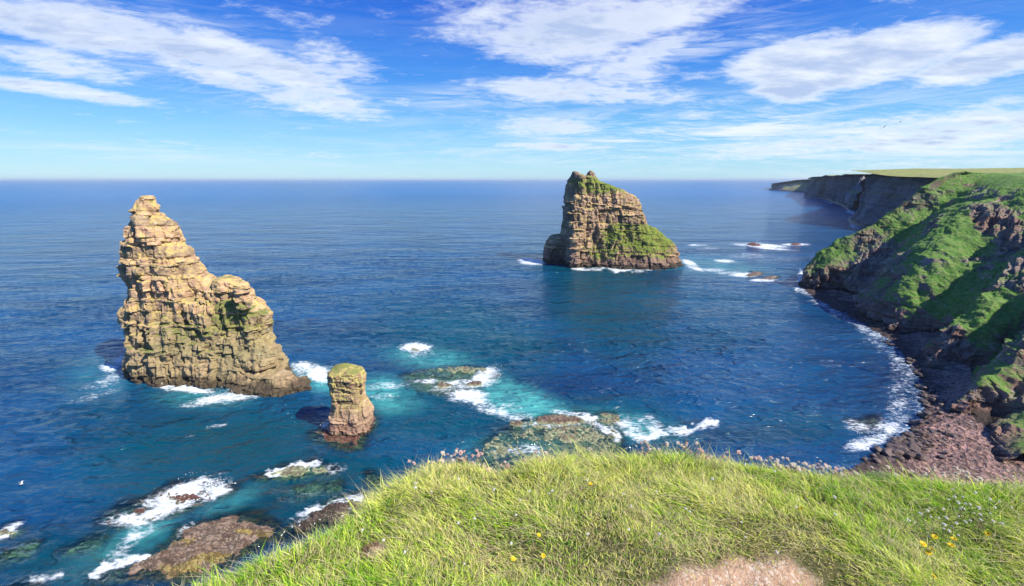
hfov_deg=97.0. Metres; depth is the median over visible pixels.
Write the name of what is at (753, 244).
skerry
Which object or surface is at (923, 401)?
boulder
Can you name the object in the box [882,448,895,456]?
boulder
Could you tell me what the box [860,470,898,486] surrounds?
cushion plant
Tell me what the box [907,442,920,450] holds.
boulder
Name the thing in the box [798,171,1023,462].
cliff
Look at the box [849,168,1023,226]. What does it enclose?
cliff
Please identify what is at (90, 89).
sky
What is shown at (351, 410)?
rock pillar
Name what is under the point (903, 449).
boulder
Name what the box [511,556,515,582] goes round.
hawkweed
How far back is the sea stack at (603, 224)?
326.48 m
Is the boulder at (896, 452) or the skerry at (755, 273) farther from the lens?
the skerry at (755, 273)
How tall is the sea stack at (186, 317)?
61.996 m
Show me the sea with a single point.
(712, 348)
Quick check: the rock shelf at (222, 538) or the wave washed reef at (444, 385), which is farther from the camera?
the wave washed reef at (444, 385)
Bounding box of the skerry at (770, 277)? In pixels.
[761,276,780,279]
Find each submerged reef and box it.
[0,525,42,556]
[0,543,56,584]
[65,540,104,554]
[256,465,343,490]
[296,485,345,507]
[363,475,382,498]
[853,418,882,432]
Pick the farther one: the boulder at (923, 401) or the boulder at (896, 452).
the boulder at (923, 401)
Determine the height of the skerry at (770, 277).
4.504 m
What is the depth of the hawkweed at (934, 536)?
1.96 m
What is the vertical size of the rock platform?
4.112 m
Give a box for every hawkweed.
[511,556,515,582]
[913,541,926,558]
[924,549,933,566]
[931,534,941,556]
[943,543,954,555]
[984,531,993,555]
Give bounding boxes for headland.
[229,461,1023,585]
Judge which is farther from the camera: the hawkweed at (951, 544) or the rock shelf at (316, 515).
the rock shelf at (316, 515)
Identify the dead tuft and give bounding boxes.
[358,539,387,562]
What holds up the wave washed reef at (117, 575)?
in the sea
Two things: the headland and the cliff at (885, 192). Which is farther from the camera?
the cliff at (885, 192)
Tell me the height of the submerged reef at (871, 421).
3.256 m
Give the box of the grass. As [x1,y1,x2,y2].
[144,434,1023,585]
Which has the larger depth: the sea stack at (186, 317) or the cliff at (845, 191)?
the cliff at (845, 191)
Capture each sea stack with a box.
[116,195,311,397]
[542,171,683,269]
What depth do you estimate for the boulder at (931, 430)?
113.11 m
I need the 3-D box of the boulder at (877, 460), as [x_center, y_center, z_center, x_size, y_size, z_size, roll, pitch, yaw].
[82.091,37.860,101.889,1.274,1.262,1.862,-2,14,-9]
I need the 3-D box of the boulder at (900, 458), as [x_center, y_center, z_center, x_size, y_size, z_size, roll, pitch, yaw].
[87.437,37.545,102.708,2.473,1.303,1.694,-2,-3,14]
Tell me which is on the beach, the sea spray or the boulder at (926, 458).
the boulder at (926, 458)
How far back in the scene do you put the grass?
2.15 m
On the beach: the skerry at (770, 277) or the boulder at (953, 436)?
the boulder at (953, 436)
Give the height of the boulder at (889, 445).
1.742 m
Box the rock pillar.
[327,363,375,437]
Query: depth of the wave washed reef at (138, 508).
87.87 m
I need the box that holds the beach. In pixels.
[805,289,1023,489]
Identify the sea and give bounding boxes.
[0,180,925,585]
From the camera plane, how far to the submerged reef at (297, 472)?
98.39 m
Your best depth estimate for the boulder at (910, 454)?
102.45 m
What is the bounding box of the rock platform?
[308,414,379,450]
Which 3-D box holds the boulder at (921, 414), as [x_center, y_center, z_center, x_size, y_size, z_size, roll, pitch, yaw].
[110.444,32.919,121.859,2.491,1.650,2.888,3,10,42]
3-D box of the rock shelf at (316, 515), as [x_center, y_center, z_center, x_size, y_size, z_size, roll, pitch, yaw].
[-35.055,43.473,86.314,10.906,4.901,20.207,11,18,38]
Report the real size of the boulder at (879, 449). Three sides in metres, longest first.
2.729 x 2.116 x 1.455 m
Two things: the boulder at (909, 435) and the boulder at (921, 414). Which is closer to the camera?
the boulder at (909, 435)
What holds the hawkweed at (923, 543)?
on the headland
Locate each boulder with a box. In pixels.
[871,458,881,462]
[874,445,882,452]
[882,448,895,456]
[885,443,893,447]
[891,449,903,455]
[891,456,904,460]
[894,447,907,453]
[904,433,914,437]
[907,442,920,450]
[907,451,914,456]
[909,420,921,425]
[916,455,928,460]
[917,412,928,418]
[918,399,929,403]
[921,447,930,450]
[927,427,939,433]
[936,455,945,458]
[950,433,958,438]
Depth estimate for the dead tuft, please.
2.01 m
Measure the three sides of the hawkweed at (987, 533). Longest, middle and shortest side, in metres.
0.125 x 0.050 x 0.024 m
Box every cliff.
[771,179,811,191]
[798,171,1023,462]
[803,174,870,209]
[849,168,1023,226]
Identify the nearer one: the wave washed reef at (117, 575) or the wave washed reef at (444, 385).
the wave washed reef at (117, 575)
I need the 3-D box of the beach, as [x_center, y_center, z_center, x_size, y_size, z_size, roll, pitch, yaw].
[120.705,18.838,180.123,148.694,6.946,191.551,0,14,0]
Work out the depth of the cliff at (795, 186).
2471.19 m
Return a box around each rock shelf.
[120,515,288,585]
[280,497,367,541]
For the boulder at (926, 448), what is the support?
on the beach
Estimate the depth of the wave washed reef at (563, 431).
111.76 m
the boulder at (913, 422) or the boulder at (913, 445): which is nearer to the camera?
the boulder at (913, 445)
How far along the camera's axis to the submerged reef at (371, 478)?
96.82 m
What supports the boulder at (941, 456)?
on the beach
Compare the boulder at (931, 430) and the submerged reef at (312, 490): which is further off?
the boulder at (931, 430)
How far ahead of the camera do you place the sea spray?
115.98 m
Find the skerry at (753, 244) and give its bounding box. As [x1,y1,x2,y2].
[746,242,761,245]
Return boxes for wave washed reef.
[90,483,235,541]
[93,571,124,585]
[402,366,494,395]
[478,413,626,471]
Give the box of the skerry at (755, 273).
[745,271,763,278]
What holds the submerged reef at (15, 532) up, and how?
in the sea
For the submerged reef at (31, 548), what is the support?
in the sea
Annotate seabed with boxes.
[0,271,884,585]
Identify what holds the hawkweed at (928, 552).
on the headland
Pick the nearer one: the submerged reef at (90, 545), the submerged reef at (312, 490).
the submerged reef at (90, 545)
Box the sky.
[0,0,1023,179]
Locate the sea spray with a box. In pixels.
[131,240,891,519]

